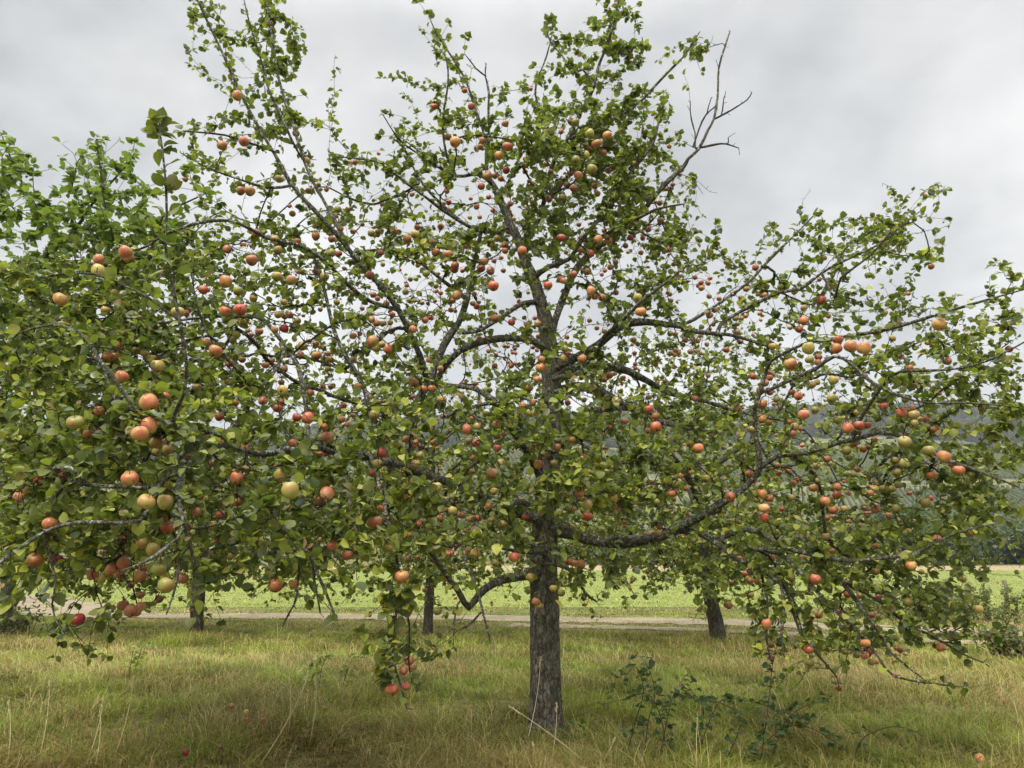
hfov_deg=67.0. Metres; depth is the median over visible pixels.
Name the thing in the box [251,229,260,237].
apple
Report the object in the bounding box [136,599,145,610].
apple
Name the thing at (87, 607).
track
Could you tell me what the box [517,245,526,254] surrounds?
apple
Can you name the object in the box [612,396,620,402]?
apple
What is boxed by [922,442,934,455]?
apple
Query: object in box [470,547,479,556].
apple
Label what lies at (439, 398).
apple
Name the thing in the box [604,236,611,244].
apple
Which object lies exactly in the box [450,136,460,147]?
apple
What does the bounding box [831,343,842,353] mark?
apple
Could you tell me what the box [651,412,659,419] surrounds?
apple
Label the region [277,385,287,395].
apple
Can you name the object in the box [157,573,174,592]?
apple
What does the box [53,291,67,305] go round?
apple
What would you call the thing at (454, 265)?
apple
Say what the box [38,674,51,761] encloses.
grass stalk
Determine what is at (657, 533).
apple
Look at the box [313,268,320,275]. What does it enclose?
apple
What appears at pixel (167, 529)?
apple
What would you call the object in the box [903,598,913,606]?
apple
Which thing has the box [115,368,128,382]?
apple
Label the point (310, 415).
apple
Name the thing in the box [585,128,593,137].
apple
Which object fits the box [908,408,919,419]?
apple
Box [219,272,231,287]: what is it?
apple
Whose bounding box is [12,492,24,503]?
apple
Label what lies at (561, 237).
apple
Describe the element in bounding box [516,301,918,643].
apple tree
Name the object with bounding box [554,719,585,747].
weed
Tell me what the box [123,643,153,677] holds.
weed
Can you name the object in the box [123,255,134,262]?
apple
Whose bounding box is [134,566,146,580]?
apple
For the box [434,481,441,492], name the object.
apple
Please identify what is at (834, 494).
apple
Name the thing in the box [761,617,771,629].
apple
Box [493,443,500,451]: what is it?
apple
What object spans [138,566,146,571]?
apple
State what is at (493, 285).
apple
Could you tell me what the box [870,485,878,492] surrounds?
apple
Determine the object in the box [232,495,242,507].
apple
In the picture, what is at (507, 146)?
apple
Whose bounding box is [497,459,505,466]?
apple
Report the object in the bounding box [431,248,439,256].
apple
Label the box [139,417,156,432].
apple
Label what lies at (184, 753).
apple
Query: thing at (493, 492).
apple
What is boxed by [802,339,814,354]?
apple
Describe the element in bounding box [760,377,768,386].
apple
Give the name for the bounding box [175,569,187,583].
apple
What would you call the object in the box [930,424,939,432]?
apple
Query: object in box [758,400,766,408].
apple
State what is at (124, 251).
apple
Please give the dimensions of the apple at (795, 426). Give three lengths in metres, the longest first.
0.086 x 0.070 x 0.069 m
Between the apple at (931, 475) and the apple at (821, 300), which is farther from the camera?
the apple at (821, 300)
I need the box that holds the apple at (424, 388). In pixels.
[419,384,427,392]
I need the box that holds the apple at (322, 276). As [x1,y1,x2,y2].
[320,272,328,280]
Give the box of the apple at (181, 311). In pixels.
[171,307,184,317]
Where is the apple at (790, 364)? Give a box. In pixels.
[784,356,796,370]
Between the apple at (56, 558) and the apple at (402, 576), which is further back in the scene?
the apple at (56, 558)
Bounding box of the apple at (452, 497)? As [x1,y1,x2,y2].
[450,489,459,499]
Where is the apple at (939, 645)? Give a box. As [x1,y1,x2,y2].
[936,642,945,651]
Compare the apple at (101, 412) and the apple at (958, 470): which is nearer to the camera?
the apple at (958, 470)
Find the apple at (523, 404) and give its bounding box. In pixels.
[519,400,526,407]
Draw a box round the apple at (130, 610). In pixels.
[123,602,136,616]
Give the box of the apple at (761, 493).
[757,488,767,499]
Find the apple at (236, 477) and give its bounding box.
[230,468,243,484]
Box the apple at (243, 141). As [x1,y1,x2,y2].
[238,136,248,146]
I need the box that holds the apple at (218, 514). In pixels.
[215,509,224,518]
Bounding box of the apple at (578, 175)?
[574,169,582,179]
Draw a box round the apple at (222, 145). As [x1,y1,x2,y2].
[217,138,226,150]
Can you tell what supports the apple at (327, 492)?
attached to the apple tree at (104, 520)
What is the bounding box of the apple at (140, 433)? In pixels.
[130,421,148,440]
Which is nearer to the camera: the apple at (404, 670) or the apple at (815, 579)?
the apple at (815, 579)
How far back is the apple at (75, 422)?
3.67 m
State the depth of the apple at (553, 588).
6.03 m
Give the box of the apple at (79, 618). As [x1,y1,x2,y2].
[71,609,85,625]
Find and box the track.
[17,593,1022,643]
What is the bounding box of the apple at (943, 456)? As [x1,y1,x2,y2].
[936,448,950,462]
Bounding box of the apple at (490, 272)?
[486,266,494,274]
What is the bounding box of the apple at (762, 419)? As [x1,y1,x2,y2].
[757,414,766,423]
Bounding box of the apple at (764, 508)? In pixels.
[759,501,769,513]
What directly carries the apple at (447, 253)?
attached to the apple tree at (104, 520)
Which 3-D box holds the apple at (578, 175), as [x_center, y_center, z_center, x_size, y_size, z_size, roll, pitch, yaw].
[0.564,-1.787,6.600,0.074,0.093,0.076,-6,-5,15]
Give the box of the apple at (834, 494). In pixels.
[832,490,840,498]
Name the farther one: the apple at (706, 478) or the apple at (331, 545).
the apple at (706, 478)
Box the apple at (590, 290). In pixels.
[587,286,594,294]
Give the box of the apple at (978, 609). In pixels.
[972,603,983,613]
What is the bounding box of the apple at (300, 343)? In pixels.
[298,341,306,350]
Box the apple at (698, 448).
[693,441,703,452]
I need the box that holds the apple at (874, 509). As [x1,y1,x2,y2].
[871,504,880,512]
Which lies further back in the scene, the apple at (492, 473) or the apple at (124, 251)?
the apple at (492, 473)
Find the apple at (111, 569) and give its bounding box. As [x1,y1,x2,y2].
[104,562,118,575]
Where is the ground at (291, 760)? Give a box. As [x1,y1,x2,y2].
[0,557,1023,767]
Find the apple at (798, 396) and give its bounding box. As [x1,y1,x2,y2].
[794,391,802,399]
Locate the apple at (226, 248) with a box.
[223,245,231,253]
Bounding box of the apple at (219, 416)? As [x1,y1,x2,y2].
[215,412,223,420]
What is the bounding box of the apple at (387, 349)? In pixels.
[383,344,392,352]
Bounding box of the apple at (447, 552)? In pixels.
[445,548,454,557]
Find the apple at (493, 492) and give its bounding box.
[490,488,497,494]
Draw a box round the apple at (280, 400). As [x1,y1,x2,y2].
[276,397,284,405]
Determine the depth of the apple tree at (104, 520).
6.04 m
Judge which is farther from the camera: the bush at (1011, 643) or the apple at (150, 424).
the bush at (1011, 643)
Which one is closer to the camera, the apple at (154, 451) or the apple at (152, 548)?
the apple at (152, 548)
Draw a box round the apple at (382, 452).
[378,446,386,457]
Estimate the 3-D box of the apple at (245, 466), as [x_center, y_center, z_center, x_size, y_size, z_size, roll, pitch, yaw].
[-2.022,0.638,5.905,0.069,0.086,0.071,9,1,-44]
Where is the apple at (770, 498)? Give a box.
[765,491,773,502]
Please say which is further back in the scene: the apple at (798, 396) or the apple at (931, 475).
the apple at (798, 396)
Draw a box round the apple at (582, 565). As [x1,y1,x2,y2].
[577,559,584,567]
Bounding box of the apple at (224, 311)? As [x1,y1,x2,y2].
[219,303,230,315]
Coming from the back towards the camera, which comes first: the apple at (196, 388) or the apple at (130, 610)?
the apple at (196, 388)
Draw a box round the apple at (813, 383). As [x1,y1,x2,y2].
[808,379,815,388]
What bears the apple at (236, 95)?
attached to the apple tree at (104, 520)
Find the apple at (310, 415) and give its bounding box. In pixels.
[302,412,313,423]
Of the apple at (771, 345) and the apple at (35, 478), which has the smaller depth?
the apple at (35, 478)
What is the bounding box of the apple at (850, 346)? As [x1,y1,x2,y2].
[843,337,856,352]
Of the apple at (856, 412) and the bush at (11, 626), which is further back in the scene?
the bush at (11, 626)
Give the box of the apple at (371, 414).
[369,410,379,419]
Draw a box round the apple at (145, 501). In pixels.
[137,494,155,509]
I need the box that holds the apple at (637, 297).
[633,293,641,302]
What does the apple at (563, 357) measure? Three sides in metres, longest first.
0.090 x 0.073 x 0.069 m
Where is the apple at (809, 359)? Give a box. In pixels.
[805,356,813,363]
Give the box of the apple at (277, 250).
[273,245,281,254]
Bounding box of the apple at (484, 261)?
[480,258,488,264]
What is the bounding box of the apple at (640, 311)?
[635,304,645,316]
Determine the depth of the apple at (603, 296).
6.73 m
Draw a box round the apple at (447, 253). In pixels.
[443,247,451,256]
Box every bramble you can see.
[597,653,692,760]
[673,636,848,767]
[851,723,922,767]
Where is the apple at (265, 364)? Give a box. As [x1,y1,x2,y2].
[261,362,269,368]
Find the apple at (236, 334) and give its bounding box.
[232,331,240,338]
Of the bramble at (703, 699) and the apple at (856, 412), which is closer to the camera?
the bramble at (703, 699)
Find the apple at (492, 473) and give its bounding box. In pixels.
[487,464,497,478]
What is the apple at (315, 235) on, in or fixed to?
attached to the apple tree at (104, 520)
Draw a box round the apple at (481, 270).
[477,265,485,272]
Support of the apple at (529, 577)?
attached to the apple tree at (104, 520)
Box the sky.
[0,0,1023,428]
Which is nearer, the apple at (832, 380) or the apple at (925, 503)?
the apple at (832, 380)
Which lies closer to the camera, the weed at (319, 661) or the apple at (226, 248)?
the apple at (226, 248)
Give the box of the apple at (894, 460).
[890,457,898,463]
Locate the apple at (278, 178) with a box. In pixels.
[274,175,282,182]
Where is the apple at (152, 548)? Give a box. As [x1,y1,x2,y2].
[146,539,160,556]
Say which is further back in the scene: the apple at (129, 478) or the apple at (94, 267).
the apple at (94, 267)
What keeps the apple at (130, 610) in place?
attached to the apple tree at (104, 520)
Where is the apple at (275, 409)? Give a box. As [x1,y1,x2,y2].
[272,401,281,412]
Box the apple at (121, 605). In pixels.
[117,597,128,610]
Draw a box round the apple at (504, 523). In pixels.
[499,520,507,527]
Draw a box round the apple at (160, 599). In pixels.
[155,593,163,602]
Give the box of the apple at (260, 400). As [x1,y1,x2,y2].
[258,395,267,404]
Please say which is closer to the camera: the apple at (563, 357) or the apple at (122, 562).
the apple at (122, 562)
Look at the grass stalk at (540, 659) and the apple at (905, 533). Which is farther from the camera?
the grass stalk at (540, 659)
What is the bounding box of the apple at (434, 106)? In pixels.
[430,104,437,109]
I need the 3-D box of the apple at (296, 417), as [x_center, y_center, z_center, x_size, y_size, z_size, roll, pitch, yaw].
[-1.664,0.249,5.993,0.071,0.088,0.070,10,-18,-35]
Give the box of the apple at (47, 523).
[42,518,58,528]
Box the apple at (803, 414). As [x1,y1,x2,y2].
[798,407,809,419]
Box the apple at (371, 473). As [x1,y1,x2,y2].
[368,467,375,477]
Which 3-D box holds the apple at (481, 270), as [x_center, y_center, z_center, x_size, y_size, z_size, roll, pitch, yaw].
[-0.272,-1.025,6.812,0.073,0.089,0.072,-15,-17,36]
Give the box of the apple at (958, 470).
[952,462,964,475]
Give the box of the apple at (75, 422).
[66,410,83,429]
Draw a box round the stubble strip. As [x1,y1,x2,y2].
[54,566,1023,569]
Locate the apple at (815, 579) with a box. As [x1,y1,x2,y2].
[810,572,820,584]
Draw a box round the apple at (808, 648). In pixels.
[803,642,813,653]
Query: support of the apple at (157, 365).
attached to the apple tree at (104, 520)
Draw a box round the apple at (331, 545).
[327,540,337,550]
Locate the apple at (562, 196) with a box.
[558,194,565,200]
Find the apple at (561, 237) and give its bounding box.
[557,231,565,241]
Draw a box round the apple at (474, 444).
[472,439,479,446]
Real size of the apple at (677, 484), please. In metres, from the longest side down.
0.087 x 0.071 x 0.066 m
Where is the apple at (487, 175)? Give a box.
[482,171,491,180]
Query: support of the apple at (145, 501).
attached to the apple tree at (104, 520)
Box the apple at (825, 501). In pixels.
[820,495,830,505]
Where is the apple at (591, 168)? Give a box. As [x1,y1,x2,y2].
[587,163,596,174]
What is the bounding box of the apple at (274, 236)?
[271,234,278,244]
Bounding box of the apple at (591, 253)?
[587,249,594,257]
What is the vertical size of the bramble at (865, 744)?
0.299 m
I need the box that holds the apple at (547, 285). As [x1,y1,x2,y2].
[543,281,552,289]
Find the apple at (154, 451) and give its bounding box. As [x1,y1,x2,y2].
[151,448,160,455]
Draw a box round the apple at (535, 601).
[531,597,539,605]
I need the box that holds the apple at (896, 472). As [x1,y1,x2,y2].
[892,468,901,476]
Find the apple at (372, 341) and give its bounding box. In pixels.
[367,335,378,346]
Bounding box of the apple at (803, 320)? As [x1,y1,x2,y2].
[798,315,807,324]
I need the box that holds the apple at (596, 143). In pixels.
[591,139,601,148]
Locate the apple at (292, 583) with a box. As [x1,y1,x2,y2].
[288,577,299,588]
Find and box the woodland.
[142,399,1023,461]
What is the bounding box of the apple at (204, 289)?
[198,283,208,293]
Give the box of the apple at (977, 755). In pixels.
[974,753,984,762]
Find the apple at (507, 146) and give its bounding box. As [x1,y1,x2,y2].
[502,142,512,150]
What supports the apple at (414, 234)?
attached to the apple tree at (104, 520)
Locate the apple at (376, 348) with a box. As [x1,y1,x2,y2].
[372,344,380,351]
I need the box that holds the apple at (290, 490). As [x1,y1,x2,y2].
[281,478,298,498]
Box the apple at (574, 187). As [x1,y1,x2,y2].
[570,183,577,191]
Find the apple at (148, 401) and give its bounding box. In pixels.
[139,391,158,409]
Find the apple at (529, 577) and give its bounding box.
[525,573,533,581]
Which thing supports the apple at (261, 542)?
attached to the apple tree at (104, 520)
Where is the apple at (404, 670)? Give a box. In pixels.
[399,667,407,674]
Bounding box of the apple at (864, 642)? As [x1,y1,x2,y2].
[860,638,870,647]
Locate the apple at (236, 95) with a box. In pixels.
[232,89,241,100]
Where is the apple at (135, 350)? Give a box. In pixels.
[131,347,140,354]
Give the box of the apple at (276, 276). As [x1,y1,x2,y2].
[271,269,282,281]
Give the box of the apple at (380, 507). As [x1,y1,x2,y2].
[377,505,384,511]
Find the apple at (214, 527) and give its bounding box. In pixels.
[208,521,217,530]
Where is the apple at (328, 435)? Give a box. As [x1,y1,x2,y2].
[320,430,332,442]
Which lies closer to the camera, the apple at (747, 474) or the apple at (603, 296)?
the apple at (747, 474)
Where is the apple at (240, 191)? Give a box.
[236,186,244,195]
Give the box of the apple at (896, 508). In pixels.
[891,503,900,512]
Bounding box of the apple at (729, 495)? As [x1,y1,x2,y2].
[725,491,734,500]
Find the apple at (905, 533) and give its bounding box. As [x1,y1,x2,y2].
[902,527,911,536]
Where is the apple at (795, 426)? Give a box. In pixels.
[790,422,798,430]
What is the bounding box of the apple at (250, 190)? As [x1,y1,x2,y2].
[244,184,255,195]
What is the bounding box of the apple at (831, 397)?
[827,393,836,402]
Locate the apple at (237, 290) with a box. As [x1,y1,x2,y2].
[233,284,243,295]
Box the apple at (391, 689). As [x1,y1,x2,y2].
[385,680,398,694]
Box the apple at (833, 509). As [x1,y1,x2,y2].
[829,505,837,513]
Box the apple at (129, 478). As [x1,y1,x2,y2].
[121,466,138,486]
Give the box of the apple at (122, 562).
[116,556,130,569]
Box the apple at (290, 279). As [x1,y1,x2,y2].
[285,273,296,284]
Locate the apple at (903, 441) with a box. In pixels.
[897,433,911,447]
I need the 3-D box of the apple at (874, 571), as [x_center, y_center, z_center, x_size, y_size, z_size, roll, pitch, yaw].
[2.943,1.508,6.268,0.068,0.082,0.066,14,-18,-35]
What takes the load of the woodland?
on the hill
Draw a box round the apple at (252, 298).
[249,295,256,301]
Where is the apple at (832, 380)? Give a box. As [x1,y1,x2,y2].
[828,373,838,384]
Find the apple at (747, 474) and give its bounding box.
[745,471,753,477]
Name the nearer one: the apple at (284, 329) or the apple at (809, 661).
the apple at (809, 661)
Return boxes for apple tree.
[0,0,1023,742]
[0,130,226,575]
[0,399,187,631]
[42,370,404,632]
[263,315,642,635]
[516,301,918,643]
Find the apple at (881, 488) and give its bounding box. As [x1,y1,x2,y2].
[879,484,888,492]
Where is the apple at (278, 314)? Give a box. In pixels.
[274,309,282,317]
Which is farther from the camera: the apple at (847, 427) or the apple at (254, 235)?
the apple at (254, 235)
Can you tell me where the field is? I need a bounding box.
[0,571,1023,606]
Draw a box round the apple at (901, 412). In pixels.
[895,408,906,417]
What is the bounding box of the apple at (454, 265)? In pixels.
[451,261,458,269]
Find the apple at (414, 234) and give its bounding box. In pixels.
[410,230,419,238]
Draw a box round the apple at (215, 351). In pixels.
[209,342,222,356]
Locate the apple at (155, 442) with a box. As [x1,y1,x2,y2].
[149,435,162,448]
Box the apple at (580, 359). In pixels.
[577,354,585,362]
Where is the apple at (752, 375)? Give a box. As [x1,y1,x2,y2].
[749,372,756,379]
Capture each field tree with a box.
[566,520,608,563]
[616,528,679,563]
[670,535,740,561]
[742,537,807,564]
[799,530,848,564]
[832,523,909,564]
[868,499,943,564]
[899,504,994,564]
[948,503,1013,564]
[989,523,1023,563]
[1004,518,1023,555]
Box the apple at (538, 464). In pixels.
[534,457,543,468]
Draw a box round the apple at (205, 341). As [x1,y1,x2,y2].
[201,337,210,346]
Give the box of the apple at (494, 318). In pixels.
[490,312,498,321]
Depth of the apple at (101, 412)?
5.26 m
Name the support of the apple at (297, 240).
attached to the apple tree at (104, 520)
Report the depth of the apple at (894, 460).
6.43 m
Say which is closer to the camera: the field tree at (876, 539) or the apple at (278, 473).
the apple at (278, 473)
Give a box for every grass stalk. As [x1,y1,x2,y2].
[7,698,10,754]
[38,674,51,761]
[85,694,104,766]
[95,705,101,767]
[114,675,135,757]
[259,678,307,765]
[288,674,290,725]
[310,675,316,738]
[508,705,587,764]
[528,656,542,735]
[552,703,557,754]
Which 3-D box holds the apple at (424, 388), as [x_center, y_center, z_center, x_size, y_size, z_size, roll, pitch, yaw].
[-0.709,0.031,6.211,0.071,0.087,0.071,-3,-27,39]
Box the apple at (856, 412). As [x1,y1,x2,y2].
[853,410,861,415]
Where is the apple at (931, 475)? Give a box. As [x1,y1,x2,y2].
[926,469,936,479]
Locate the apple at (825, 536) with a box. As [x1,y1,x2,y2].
[821,533,830,540]
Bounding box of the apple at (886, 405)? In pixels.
[879,400,888,409]
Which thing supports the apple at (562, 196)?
attached to the apple tree at (104, 520)
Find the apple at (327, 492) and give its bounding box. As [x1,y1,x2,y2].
[320,484,333,499]
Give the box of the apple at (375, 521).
[369,514,381,528]
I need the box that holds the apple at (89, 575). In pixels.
[86,569,98,579]
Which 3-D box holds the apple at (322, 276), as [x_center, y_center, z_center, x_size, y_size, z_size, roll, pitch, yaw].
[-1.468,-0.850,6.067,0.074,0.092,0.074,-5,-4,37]
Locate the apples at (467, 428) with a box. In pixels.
[25,20,1013,690]
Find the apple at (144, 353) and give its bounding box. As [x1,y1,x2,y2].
[140,349,149,356]
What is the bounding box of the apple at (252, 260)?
[246,252,257,265]
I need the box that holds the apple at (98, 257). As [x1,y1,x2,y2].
[93,252,104,264]
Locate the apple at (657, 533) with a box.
[653,530,661,536]
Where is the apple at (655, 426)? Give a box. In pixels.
[650,421,661,432]
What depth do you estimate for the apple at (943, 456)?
4.39 m
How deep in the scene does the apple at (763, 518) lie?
5.65 m
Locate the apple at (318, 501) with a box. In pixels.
[315,496,323,505]
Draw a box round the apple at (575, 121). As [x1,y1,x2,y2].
[572,117,578,125]
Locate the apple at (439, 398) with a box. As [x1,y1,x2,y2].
[437,396,446,403]
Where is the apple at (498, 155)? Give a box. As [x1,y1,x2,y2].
[494,150,502,159]
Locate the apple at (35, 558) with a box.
[26,549,43,565]
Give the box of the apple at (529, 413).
[526,408,534,416]
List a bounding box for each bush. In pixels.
[0,604,50,635]
[850,592,962,619]
[909,580,1023,623]
[959,614,1023,660]
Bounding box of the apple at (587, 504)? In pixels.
[582,498,592,509]
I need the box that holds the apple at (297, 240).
[293,238,300,243]
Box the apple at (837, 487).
[833,480,842,490]
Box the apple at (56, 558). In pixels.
[48,556,57,563]
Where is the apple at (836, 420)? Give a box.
[833,413,841,423]
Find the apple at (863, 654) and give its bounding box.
[860,651,868,659]
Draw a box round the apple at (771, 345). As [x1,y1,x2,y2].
[768,341,776,349]
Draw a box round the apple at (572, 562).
[569,557,577,566]
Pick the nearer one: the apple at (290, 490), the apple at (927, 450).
the apple at (290, 490)
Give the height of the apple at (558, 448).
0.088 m
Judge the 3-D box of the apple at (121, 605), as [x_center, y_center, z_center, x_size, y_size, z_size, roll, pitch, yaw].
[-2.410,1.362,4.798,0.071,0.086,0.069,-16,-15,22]
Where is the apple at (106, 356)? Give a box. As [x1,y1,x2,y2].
[102,348,114,361]
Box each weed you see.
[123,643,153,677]
[304,652,373,686]
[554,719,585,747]
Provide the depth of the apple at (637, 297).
6.01 m
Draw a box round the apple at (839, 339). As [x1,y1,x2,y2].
[832,333,843,343]
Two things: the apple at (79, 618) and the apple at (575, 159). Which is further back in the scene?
the apple at (575, 159)
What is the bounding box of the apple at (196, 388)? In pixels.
[193,384,200,391]
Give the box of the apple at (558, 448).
[553,443,560,451]
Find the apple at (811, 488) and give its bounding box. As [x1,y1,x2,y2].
[808,483,818,491]
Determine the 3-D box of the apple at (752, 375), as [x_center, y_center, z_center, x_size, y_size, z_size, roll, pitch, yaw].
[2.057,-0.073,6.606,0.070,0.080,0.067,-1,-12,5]
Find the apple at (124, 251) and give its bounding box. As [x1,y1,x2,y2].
[118,242,132,257]
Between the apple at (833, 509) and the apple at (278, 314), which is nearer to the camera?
the apple at (833, 509)
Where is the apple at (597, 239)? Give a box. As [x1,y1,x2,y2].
[594,234,601,243]
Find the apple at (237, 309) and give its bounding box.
[233,300,246,315]
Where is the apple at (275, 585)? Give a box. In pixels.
[268,578,282,592]
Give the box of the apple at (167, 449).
[162,442,173,454]
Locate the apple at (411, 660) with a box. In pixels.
[404,656,413,665]
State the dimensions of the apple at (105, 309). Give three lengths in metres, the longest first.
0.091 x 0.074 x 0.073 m
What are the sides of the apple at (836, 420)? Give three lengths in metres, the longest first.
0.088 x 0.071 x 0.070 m
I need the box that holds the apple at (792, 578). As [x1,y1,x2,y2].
[787,574,795,581]
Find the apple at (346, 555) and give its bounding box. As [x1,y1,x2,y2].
[341,548,353,560]
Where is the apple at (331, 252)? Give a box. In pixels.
[326,247,335,256]
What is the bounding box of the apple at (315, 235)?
[312,230,319,240]
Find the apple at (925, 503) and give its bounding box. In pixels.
[921,498,930,507]
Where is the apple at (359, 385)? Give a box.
[353,383,361,388]
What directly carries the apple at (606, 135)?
attached to the apple tree at (104, 520)
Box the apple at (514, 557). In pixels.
[509,549,519,561]
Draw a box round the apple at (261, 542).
[258,539,267,546]
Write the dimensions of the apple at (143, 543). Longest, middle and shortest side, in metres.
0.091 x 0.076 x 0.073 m
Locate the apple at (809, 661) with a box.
[805,656,814,666]
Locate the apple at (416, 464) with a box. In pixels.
[411,457,420,468]
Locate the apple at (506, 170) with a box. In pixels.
[502,166,509,173]
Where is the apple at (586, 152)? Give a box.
[581,150,588,158]
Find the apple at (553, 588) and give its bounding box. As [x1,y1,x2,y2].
[549,583,557,591]
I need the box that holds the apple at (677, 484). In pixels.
[672,480,680,488]
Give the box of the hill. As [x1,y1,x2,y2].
[3,433,1023,556]
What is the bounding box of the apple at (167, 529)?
[160,521,174,533]
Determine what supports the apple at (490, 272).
attached to the apple tree at (104, 520)
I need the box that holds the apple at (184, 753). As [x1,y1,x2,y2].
[182,748,188,755]
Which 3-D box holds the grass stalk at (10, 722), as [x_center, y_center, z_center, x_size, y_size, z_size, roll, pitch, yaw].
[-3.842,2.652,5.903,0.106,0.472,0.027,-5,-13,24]
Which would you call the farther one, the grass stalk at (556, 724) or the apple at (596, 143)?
the apple at (596, 143)
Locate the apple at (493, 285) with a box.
[488,278,498,290]
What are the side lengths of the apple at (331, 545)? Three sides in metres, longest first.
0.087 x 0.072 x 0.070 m
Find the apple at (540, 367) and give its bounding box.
[535,362,545,372]
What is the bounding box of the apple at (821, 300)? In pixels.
[817,294,825,304]
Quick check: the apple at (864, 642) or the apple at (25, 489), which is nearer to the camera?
the apple at (864, 642)
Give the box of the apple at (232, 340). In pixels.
[229,336,236,343]
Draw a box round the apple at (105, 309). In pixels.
[100,306,110,313]
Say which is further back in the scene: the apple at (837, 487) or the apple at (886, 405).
the apple at (886, 405)
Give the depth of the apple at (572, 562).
5.58 m
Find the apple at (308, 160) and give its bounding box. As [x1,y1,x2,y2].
[302,157,310,164]
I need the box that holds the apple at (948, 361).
[942,357,951,364]
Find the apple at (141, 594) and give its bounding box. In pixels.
[136,590,144,598]
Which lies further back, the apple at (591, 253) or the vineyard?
the vineyard
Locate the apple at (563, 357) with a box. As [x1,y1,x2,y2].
[558,353,566,362]
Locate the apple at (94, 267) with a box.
[91,262,104,276]
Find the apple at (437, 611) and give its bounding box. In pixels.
[433,606,441,614]
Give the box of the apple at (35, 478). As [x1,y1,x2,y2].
[33,476,42,484]
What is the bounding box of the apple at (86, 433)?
[82,429,92,438]
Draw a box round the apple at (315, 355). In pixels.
[311,349,320,359]
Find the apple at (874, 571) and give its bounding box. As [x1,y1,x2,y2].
[871,566,879,574]
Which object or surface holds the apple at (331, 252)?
attached to the apple tree at (104, 520)
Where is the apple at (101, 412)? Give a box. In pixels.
[94,406,104,415]
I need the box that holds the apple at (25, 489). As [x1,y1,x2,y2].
[22,485,30,494]
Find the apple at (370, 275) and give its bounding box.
[366,271,374,279]
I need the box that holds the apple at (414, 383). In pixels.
[410,377,418,386]
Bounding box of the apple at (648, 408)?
[644,402,653,413]
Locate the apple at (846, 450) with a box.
[841,446,850,454]
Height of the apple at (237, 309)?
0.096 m
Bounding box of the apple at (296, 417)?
[292,413,301,421]
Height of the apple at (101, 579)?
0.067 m
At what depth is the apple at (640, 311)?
5.29 m
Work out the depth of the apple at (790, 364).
4.59 m
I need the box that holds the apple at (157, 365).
[151,356,164,372]
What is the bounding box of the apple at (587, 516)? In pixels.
[583,512,592,520]
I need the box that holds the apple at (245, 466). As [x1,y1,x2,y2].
[242,465,251,472]
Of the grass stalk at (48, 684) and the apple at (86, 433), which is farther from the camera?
the grass stalk at (48, 684)
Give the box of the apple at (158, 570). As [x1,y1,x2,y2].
[150,558,166,576]
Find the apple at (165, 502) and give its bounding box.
[157,491,173,509]
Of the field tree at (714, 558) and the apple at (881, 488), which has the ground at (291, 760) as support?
the field tree at (714, 558)
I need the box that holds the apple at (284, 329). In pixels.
[280,324,288,332]
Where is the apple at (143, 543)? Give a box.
[136,538,150,548]
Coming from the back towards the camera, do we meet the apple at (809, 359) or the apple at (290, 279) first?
the apple at (809, 359)
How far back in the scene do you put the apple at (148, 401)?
3.43 m
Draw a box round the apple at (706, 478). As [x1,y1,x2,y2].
[702,475,709,482]
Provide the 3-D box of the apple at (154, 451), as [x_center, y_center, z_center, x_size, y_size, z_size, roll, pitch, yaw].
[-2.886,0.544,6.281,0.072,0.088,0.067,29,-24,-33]
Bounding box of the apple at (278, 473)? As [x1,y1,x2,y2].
[273,468,287,481]
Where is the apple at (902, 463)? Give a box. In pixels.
[898,456,909,467]
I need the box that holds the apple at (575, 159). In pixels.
[571,155,579,164]
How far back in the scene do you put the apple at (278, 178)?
6.57 m
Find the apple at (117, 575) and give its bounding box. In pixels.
[115,571,124,578]
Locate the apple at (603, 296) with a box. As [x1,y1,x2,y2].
[598,294,605,300]
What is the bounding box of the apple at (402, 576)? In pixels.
[395,567,408,583]
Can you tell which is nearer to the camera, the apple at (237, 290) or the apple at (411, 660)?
the apple at (411, 660)
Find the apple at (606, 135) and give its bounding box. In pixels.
[602,129,611,139]
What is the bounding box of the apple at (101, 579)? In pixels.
[95,574,105,583]
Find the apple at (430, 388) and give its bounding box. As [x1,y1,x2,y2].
[428,385,435,392]
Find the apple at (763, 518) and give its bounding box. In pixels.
[759,513,768,522]
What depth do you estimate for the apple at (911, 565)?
5.05 m
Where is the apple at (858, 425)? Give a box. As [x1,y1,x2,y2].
[853,418,864,429]
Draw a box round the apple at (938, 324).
[932,316,945,330]
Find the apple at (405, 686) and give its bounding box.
[402,680,409,690]
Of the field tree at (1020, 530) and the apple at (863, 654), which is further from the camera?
the field tree at (1020, 530)
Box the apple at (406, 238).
[403,234,410,242]
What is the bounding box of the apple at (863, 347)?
[856,338,870,354]
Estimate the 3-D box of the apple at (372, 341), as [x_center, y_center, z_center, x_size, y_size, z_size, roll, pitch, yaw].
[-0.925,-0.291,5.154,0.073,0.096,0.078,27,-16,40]
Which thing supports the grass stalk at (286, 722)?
on the ground at (291, 760)
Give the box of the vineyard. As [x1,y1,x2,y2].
[148,442,1023,543]
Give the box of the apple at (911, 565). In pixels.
[905,558,916,570]
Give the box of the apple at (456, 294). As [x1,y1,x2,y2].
[452,290,460,299]
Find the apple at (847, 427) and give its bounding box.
[842,421,853,432]

